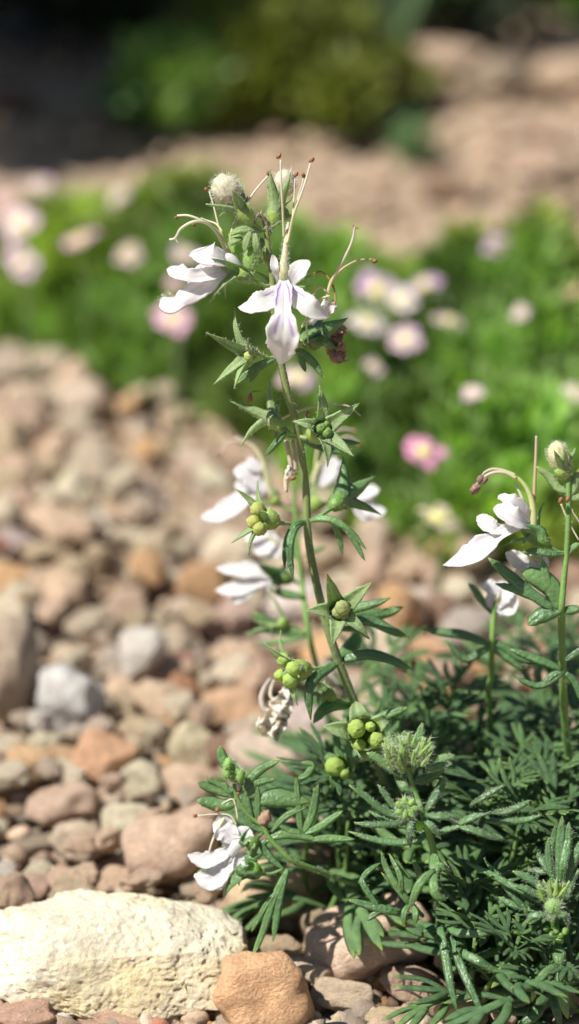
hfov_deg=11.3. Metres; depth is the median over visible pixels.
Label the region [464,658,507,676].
pebble
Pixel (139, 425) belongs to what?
pebble
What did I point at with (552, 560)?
pebble
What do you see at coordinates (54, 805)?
stone
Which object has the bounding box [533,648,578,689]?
pebble
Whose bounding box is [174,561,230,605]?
pebble
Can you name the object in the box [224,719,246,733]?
stone
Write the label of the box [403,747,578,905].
leafy shoot
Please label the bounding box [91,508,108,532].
stone
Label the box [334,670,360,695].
pebble
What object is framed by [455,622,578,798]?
leafy shoot
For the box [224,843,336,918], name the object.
stone
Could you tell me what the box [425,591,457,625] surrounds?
pebble
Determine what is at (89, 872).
pebble
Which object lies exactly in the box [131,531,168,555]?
stone
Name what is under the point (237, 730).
pebble
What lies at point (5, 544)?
pebble
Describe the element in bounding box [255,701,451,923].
leafy shoot
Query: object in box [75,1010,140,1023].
stone
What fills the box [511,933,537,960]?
pebble
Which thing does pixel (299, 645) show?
pebble
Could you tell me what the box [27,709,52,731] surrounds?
pebble
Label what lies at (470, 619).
stone
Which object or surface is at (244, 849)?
pebble
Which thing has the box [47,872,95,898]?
pebble
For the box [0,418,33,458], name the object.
pebble
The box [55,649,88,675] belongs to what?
pebble
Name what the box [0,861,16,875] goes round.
stone
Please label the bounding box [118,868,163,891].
pebble
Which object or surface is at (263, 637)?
pebble
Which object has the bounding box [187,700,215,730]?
pebble
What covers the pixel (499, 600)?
flowering germander stem
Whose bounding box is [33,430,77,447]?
stone
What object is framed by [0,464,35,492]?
pebble
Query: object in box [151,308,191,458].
pink flower
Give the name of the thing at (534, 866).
leafy shoot
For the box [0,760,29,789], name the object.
pebble
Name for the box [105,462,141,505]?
pebble
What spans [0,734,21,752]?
pebble
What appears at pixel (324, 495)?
pebble
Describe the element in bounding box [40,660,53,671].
pebble
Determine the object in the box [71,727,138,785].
stone
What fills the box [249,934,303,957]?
stone
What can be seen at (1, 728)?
pebble
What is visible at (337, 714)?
pebble
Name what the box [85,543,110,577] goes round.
stone
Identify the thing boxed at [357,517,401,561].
pebble
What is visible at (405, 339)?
pink flower
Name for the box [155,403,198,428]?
stone
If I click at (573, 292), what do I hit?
pink flower
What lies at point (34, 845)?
stone
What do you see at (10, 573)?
pebble
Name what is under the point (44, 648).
stone
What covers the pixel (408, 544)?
pebble
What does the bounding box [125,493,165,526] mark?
pebble
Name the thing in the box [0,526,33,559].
stone
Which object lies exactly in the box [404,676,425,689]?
pebble
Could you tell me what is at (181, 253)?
pink flower
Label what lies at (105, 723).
pebble
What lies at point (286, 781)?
leafy shoot
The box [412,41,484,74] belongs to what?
boulder
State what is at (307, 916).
pebble
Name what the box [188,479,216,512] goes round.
pebble
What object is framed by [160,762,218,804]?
stone
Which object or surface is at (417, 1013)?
leafy shoot
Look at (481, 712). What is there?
leafy shoot
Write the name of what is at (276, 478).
pebble
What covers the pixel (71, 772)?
pebble
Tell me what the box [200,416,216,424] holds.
pebble
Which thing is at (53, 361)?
pebble
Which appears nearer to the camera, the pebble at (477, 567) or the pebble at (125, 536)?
the pebble at (477, 567)
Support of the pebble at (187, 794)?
on the pebble at (195, 807)
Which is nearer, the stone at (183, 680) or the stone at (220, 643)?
the stone at (183, 680)
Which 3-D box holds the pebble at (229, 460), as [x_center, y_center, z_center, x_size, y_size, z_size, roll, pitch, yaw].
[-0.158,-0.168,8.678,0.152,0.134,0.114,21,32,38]
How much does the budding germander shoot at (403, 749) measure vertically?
0.659 m
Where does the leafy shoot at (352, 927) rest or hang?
on the gravel
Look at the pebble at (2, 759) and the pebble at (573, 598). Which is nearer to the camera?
the pebble at (2, 759)
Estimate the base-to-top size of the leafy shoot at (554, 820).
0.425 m
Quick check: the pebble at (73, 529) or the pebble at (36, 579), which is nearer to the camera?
the pebble at (36, 579)
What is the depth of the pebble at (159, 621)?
7.71 m
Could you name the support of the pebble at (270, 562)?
on the gravel
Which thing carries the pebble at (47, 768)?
on the gravel
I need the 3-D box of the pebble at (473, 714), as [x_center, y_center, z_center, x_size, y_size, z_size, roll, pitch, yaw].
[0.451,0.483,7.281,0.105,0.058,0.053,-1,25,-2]
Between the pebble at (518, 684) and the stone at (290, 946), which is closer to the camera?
the stone at (290, 946)
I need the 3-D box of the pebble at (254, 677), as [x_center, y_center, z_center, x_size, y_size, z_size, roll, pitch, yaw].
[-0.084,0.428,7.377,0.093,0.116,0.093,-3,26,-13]
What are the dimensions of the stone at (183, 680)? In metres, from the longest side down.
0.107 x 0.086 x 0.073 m
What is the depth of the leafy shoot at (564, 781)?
6.36 m
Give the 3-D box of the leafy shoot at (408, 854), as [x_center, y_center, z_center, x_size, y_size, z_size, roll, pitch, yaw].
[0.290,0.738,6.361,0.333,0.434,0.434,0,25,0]
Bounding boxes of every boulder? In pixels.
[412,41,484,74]
[464,59,537,105]
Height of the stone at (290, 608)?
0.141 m
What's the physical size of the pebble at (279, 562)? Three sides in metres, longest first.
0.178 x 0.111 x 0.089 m
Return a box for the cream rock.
[0,888,247,1020]
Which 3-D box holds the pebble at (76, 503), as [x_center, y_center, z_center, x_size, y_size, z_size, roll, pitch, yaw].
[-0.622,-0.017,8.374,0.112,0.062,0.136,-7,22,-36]
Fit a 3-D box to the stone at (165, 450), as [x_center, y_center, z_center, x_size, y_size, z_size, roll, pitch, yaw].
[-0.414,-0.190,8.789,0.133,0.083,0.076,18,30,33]
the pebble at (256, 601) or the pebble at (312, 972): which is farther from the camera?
the pebble at (256, 601)
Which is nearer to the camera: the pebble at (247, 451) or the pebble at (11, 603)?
the pebble at (11, 603)
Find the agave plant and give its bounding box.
[369,0,429,43]
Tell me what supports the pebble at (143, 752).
on the gravel
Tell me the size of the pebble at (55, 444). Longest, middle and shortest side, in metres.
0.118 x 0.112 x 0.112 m
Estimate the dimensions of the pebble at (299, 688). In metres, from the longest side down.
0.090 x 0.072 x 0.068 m
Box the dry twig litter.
[395,975,441,998]
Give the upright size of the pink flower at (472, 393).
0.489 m
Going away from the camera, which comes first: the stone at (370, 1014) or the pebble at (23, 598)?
the stone at (370, 1014)
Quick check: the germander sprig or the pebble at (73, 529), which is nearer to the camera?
the germander sprig
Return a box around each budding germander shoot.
[346,723,541,1018]
[466,816,578,1023]
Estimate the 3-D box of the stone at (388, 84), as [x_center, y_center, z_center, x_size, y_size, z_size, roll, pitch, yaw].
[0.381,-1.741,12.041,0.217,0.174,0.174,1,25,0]
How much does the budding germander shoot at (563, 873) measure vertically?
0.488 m
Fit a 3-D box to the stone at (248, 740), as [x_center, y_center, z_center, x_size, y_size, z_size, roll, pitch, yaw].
[-0.015,0.597,7.049,0.259,0.145,0.169,-14,29,-28]
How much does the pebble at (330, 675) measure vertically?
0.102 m
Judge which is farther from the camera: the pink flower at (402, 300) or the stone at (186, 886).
the pink flower at (402, 300)
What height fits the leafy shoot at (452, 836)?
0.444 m
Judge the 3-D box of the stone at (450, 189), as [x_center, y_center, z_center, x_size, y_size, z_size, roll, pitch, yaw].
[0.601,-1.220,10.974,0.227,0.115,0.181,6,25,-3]
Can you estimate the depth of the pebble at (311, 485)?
8.32 m
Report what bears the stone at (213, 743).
on the gravel
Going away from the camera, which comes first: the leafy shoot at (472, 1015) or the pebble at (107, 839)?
the leafy shoot at (472, 1015)
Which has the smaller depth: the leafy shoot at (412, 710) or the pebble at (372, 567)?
the leafy shoot at (412, 710)
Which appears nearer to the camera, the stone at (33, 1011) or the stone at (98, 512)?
the stone at (33, 1011)
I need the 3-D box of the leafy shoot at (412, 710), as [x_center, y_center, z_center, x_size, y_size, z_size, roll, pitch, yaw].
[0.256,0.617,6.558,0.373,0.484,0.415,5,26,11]
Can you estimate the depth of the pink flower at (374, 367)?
8.29 m
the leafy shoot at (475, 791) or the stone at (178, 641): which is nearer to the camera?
the leafy shoot at (475, 791)
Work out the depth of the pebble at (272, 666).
7.34 m
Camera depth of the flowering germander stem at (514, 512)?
6.10 m
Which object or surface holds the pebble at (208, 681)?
on the gravel
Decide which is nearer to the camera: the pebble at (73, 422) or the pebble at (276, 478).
the pebble at (276, 478)
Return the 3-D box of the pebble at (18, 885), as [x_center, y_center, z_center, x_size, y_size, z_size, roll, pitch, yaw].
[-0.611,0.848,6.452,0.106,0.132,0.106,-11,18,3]
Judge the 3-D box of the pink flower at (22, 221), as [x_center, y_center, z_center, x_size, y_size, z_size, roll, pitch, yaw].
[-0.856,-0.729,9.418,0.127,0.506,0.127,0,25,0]
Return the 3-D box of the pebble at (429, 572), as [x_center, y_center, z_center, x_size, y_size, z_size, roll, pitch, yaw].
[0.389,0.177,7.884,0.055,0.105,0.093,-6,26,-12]
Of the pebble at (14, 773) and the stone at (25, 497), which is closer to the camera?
the pebble at (14, 773)
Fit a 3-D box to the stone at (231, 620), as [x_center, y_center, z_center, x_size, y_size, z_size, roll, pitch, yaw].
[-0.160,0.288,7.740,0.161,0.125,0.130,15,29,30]
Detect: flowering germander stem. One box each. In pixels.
[158,153,412,864]
[202,428,386,779]
[422,578,531,756]
[443,436,578,802]
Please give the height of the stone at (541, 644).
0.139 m
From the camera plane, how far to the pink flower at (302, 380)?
8.10 m
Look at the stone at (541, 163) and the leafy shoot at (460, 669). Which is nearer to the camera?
the leafy shoot at (460, 669)
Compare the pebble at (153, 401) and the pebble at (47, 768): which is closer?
the pebble at (47, 768)
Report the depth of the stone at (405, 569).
7.95 m
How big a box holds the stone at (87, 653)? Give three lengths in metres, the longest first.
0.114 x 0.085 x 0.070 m
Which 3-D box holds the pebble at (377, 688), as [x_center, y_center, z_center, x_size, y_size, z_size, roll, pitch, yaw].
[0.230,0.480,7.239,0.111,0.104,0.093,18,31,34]
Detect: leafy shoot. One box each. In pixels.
[197,722,394,931]
[216,660,396,792]
[246,779,417,958]
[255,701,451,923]
[258,737,428,902]
[311,621,485,791]
[311,676,469,865]
[319,658,484,848]
[334,682,519,843]
[336,704,536,865]
[348,764,493,921]
[382,850,574,954]
[382,878,555,1023]
[384,656,542,807]
[393,905,578,1004]
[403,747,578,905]
[403,757,576,957]
[410,700,536,867]
[413,845,523,970]
[416,771,546,916]
[420,865,576,975]
[424,605,572,755]
[426,796,578,973]
[433,718,578,918]
[436,738,578,911]
[443,905,578,1023]
[448,655,578,858]
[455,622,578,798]
[456,752,578,915]
[458,614,578,759]
[468,877,578,996]
[480,913,578,1013]
[492,652,574,761]
[496,699,578,908]
[504,680,578,830]
[511,788,578,952]
[517,729,578,830]
[527,854,578,946]
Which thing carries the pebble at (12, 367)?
on the gravel
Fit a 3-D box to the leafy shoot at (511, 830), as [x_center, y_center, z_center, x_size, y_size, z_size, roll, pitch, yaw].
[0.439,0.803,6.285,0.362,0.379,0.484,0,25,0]
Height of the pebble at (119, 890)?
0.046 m
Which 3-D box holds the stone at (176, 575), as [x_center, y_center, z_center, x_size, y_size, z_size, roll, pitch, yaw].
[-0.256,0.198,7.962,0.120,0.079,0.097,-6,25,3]
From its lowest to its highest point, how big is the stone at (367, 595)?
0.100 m
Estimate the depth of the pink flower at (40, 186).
9.79 m
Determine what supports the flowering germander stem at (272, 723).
on the gravel
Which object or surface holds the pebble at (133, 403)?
on the pebble at (139, 425)
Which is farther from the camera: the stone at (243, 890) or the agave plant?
the agave plant
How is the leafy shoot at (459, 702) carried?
on the gravel
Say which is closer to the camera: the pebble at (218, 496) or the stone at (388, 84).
the pebble at (218, 496)
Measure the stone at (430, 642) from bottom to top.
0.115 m
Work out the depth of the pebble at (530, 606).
7.78 m
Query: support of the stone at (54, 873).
on the gravel
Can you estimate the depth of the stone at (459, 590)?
7.81 m
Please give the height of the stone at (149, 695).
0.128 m
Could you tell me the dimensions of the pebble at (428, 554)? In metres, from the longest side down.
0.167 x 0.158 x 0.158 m
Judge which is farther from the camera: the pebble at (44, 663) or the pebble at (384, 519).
the pebble at (384, 519)
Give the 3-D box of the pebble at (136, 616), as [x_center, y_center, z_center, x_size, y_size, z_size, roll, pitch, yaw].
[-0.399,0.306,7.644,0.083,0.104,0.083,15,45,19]
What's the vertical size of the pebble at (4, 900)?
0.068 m
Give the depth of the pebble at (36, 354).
9.34 m
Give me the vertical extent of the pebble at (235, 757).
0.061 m
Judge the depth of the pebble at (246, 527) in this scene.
8.09 m
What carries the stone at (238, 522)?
on the gravel
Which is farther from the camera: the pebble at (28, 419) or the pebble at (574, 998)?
the pebble at (28, 419)
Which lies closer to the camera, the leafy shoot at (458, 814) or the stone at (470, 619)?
the leafy shoot at (458, 814)
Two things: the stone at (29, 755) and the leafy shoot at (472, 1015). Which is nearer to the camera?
the leafy shoot at (472, 1015)
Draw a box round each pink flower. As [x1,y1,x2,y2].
[0,189,11,243]
[2,246,39,381]
[3,206,40,349]
[21,177,53,203]
[63,229,100,344]
[109,188,128,206]
[115,243,142,311]
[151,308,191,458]
[166,277,184,402]
[172,244,193,403]
[278,367,318,532]
[346,312,387,383]
[356,270,401,306]
[363,358,384,431]
[387,286,418,325]
[389,325,422,389]
[404,436,448,556]
[411,275,443,312]
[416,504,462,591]
[432,313,465,353]
[463,385,484,453]
[483,233,513,259]
[511,304,529,329]
[563,384,578,438]
[564,284,578,325]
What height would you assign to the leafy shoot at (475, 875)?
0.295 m
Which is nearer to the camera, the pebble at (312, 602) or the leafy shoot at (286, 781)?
the leafy shoot at (286, 781)
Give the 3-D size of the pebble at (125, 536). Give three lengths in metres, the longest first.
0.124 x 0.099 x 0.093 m
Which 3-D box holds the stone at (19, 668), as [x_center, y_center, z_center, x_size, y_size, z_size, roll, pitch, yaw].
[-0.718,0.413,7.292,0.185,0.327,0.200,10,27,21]
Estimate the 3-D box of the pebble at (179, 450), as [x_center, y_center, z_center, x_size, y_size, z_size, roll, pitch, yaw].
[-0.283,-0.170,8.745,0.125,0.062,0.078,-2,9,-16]
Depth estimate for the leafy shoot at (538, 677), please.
6.50 m
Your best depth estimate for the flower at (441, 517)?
7.77 m
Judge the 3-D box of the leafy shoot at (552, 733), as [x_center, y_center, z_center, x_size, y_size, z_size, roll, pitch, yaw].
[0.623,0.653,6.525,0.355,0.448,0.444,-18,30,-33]
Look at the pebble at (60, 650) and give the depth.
7.49 m
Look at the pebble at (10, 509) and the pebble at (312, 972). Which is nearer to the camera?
the pebble at (312, 972)
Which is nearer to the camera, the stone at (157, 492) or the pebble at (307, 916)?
the pebble at (307, 916)
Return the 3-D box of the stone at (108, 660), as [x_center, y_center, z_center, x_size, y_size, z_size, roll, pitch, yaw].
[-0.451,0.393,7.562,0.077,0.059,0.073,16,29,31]
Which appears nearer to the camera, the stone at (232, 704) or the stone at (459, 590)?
the stone at (232, 704)
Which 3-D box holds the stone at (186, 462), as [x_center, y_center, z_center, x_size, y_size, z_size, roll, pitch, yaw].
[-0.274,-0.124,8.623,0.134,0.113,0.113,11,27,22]
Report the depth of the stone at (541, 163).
11.19 m
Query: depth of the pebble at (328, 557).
7.92 m
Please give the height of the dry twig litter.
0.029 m
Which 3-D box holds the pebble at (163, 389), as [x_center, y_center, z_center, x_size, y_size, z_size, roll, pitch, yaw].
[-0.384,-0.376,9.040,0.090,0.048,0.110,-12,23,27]
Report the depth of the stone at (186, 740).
7.05 m
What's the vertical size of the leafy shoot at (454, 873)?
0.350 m
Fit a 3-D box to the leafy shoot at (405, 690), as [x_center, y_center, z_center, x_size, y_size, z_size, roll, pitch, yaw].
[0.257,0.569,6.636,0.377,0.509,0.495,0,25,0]
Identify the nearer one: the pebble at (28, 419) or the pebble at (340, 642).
the pebble at (340, 642)
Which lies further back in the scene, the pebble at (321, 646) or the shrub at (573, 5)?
the shrub at (573, 5)
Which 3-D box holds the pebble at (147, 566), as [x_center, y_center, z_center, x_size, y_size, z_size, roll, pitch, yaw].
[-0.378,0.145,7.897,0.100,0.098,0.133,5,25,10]
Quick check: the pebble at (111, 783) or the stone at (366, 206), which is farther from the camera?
the stone at (366, 206)
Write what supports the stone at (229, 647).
on the gravel
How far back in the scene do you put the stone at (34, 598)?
7.82 m
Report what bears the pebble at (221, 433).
on the pebble at (229, 460)
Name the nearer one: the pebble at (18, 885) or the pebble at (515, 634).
the pebble at (18, 885)
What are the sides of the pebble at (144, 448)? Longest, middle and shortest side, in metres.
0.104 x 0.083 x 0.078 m
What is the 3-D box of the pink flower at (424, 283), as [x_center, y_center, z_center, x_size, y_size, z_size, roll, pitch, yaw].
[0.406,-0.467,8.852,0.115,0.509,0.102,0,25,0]
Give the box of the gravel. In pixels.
[0,13,578,1023]
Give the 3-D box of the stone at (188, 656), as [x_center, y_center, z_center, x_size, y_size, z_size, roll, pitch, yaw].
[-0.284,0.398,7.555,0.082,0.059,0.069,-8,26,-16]
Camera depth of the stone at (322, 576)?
8.03 m
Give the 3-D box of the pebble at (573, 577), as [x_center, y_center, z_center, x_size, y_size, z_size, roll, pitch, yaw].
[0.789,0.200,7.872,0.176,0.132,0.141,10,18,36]
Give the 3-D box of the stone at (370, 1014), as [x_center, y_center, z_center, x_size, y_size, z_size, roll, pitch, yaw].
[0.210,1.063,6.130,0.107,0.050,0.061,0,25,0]
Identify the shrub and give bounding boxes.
[0,0,553,47]
[99,15,242,137]
[159,0,452,143]
[385,101,440,167]
[442,0,578,20]
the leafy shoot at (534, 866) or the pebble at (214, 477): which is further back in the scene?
the pebble at (214, 477)
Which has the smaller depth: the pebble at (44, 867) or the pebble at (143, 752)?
the pebble at (44, 867)
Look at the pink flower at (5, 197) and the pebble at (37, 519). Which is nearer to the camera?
the pebble at (37, 519)
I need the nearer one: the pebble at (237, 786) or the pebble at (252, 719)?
the pebble at (237, 786)
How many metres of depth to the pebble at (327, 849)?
6.66 m
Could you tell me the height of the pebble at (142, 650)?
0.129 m
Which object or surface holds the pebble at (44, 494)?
on the pebble at (76, 503)
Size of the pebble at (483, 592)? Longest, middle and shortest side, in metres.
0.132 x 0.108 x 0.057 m
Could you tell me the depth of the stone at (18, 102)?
11.84 m
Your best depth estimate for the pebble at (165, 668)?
7.45 m
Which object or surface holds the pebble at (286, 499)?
on the gravel
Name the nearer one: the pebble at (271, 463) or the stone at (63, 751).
the stone at (63, 751)
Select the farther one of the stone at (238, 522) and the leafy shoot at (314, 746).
the stone at (238, 522)
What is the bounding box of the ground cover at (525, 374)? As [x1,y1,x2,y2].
[0,149,578,563]
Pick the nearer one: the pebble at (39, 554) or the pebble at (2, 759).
the pebble at (2, 759)
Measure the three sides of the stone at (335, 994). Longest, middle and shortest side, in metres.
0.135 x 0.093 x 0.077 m
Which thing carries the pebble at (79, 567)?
on the gravel
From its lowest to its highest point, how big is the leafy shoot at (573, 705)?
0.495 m
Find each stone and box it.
[0,86,38,121]
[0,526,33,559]
[0,582,41,605]
[0,614,39,721]
[0,834,56,857]
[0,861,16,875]
[0,999,56,1023]
[4,380,51,431]
[5,744,54,790]
[12,487,37,530]
[22,872,49,901]
[24,781,98,825]
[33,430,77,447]
[34,629,51,660]
[36,663,107,732]
[45,744,74,760]
[46,865,71,893]
[48,820,104,863]
[50,642,93,666]
[52,357,90,386]
[61,605,122,637]
[63,443,125,488]
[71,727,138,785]
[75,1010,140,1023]
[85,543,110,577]
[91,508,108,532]
[94,865,127,892]
[99,651,121,670]
[100,803,148,833]
[116,715,176,748]
[120,759,166,797]
[121,813,217,886]
[125,567,137,586]
[131,435,173,462]
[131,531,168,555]
[132,679,183,720]
[138,481,169,504]
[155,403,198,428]
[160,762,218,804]
[161,628,192,655]
[164,671,197,698]
[166,720,211,768]
[173,569,182,583]
[173,652,194,665]
[174,450,220,481]
[178,872,230,900]
[193,598,254,638]
[202,684,266,733]
[204,733,234,768]
[209,640,239,658]
[209,653,251,687]
[212,638,260,662]
[213,950,314,1023]
[223,515,246,531]
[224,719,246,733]
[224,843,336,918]
[227,728,329,778]
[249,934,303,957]
[259,579,326,628]
[287,699,328,735]
[294,537,345,581]
[302,892,432,980]
[310,977,373,1011]
[324,1022,346,1023]
[339,586,378,608]
[346,194,390,219]
[362,69,406,102]
[364,1006,407,1023]
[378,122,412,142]
[378,549,427,587]
[378,964,446,1002]
[400,207,441,226]
[405,634,449,667]
[407,586,436,619]
[420,172,479,205]
[433,991,488,1023]
[438,606,511,653]
[440,578,484,607]
[477,210,522,232]
[504,150,568,177]
[515,618,578,652]
[534,56,578,98]
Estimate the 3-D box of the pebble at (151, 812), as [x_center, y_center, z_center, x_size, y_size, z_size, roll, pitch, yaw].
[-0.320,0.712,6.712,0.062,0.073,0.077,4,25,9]
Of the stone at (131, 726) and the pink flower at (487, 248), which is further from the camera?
the pink flower at (487, 248)
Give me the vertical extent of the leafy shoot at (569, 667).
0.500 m
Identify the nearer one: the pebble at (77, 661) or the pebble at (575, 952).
the pebble at (575, 952)
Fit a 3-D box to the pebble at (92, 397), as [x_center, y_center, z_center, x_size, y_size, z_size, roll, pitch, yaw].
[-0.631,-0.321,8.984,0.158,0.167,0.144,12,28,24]
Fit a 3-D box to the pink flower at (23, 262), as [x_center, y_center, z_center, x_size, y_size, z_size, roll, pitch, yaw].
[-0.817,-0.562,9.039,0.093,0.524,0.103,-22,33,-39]
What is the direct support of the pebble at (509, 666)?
on the gravel
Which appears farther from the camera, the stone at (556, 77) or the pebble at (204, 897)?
the stone at (556, 77)
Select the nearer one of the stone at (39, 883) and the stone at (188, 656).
the stone at (39, 883)
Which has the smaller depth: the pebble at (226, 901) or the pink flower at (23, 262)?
the pebble at (226, 901)
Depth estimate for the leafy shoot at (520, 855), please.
6.31 m
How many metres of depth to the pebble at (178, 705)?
7.22 m
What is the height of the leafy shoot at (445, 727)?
0.474 m
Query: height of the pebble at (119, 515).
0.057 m
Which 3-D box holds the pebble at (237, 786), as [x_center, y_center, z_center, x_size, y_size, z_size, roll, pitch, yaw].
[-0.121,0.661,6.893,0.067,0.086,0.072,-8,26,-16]
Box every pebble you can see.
[0,342,25,357]
[0,350,27,381]
[0,404,40,441]
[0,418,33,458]
[0,452,35,487]
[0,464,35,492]
[0,490,22,530]
[0,537,10,555]
[0,561,29,591]
[0,591,30,618]
[0,593,28,604]
[0,722,3,734]
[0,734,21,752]
[0,754,5,792]
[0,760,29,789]
[0,872,35,906]
[0,875,10,909]
[9,709,30,731]
[19,348,47,373]
[20,503,74,539]
[21,541,73,567]
[21,859,53,874]
[26,567,50,600]
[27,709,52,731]
[27,728,62,747]
[32,431,70,459]
[32,454,65,481]
[32,595,69,631]
[34,486,61,503]
[35,757,60,779]
[38,347,71,377]
[40,383,63,401]
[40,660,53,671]
[43,565,91,610]
[46,511,96,548]
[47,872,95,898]
[50,464,94,504]
[50,645,73,664]
[52,758,87,784]
[54,555,90,592]
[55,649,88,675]
[56,410,91,432]
[58,379,112,423]
[59,495,94,512]
[62,829,96,853]
[69,862,101,885]
[78,435,112,448]
[81,510,103,542]
[82,715,114,732]
[92,825,121,854]
[98,772,126,795]
[102,505,144,526]
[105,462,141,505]
[105,520,145,548]
[105,589,146,624]
[106,675,140,705]
[113,387,129,392]
[114,384,149,419]
[114,688,136,711]
[114,886,147,893]
[116,390,145,417]
[118,626,166,681]
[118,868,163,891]
[123,411,152,438]
[123,606,151,630]
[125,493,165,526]
[125,736,148,760]
[128,547,166,585]
[132,435,156,461]
[135,808,162,819]
[142,657,195,681]
[142,720,171,749]
[148,395,172,404]
[148,610,168,631]
[155,381,175,398]
[163,510,193,534]
[164,690,199,720]
[168,597,203,626]
[174,445,212,455]
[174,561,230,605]
[177,784,198,806]
[177,800,218,821]
[182,600,214,626]
[186,514,225,562]
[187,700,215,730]
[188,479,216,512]
[193,882,216,905]
[194,462,233,491]
[198,671,219,690]
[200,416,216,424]
[201,526,262,581]
[206,490,251,519]
[208,421,234,450]
[214,429,242,476]
[217,894,248,923]
[218,754,246,774]
[226,781,240,803]
[227,578,267,612]
[230,725,249,734]
[236,659,275,701]
[238,846,247,852]
[240,444,267,474]
[243,524,278,535]
[246,713,264,729]
[250,653,268,662]
[258,633,287,654]
[262,457,283,476]
[262,557,276,565]
[264,654,298,688]
[269,623,319,651]
[270,472,296,489]
[270,556,303,589]
[276,489,315,514]
[288,625,299,656]
[292,957,331,987]
[296,682,303,693]
[297,907,323,936]
[298,630,347,671]
[299,596,326,620]
[301,489,343,530]
[304,659,338,690]
[309,481,328,489]
[313,543,343,571]
[319,829,356,856]
[324,569,369,591]
[327,636,367,670]
[329,710,346,735]
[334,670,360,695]
[340,624,351,636]
[348,516,358,534]
[352,669,375,702]
[354,548,386,588]
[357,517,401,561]
[361,684,405,711]
[365,620,410,676]
[376,672,404,694]
[378,580,424,629]
[380,516,399,535]
[402,530,427,550]
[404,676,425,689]
[413,533,454,563]
[421,559,443,589]
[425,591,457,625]
[428,650,468,686]
[434,956,458,974]
[454,533,493,572]
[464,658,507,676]
[465,698,483,717]
[477,589,520,602]
[490,995,517,1023]
[501,636,537,672]
[501,670,522,692]
[503,628,532,651]
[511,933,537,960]
[518,583,545,618]
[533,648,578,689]
[540,547,562,563]
[552,561,578,606]
[562,942,577,954]
[565,957,578,1004]
[566,587,578,618]
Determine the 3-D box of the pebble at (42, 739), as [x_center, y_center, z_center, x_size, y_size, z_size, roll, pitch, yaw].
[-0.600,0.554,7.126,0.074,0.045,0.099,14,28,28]
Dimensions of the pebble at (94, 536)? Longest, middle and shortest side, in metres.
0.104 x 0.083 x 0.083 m
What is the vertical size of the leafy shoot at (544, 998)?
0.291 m
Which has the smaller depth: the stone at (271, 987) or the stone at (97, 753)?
the stone at (271, 987)
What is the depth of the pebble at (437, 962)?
6.22 m
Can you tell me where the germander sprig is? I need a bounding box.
[188,746,374,952]
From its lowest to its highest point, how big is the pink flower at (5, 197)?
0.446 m
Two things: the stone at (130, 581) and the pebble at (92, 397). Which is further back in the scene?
the pebble at (92, 397)
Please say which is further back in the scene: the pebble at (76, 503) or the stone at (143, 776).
the pebble at (76, 503)
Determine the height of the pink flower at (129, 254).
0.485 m
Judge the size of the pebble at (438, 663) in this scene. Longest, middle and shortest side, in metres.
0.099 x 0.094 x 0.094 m
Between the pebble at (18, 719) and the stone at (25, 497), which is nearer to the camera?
the pebble at (18, 719)
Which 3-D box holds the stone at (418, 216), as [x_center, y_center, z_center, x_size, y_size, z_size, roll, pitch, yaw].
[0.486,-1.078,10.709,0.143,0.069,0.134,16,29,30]
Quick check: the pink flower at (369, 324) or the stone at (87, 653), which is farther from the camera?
the pink flower at (369, 324)
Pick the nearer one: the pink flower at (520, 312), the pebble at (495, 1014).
the pebble at (495, 1014)
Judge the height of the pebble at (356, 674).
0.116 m
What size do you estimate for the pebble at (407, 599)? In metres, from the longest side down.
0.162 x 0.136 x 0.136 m
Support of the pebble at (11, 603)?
on the gravel
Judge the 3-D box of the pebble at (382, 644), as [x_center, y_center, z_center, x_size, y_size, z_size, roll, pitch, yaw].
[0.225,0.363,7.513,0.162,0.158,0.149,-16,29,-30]
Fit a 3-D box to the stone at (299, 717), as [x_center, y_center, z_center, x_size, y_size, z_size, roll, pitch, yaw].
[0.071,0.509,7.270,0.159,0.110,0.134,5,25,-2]
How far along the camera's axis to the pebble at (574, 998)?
6.12 m

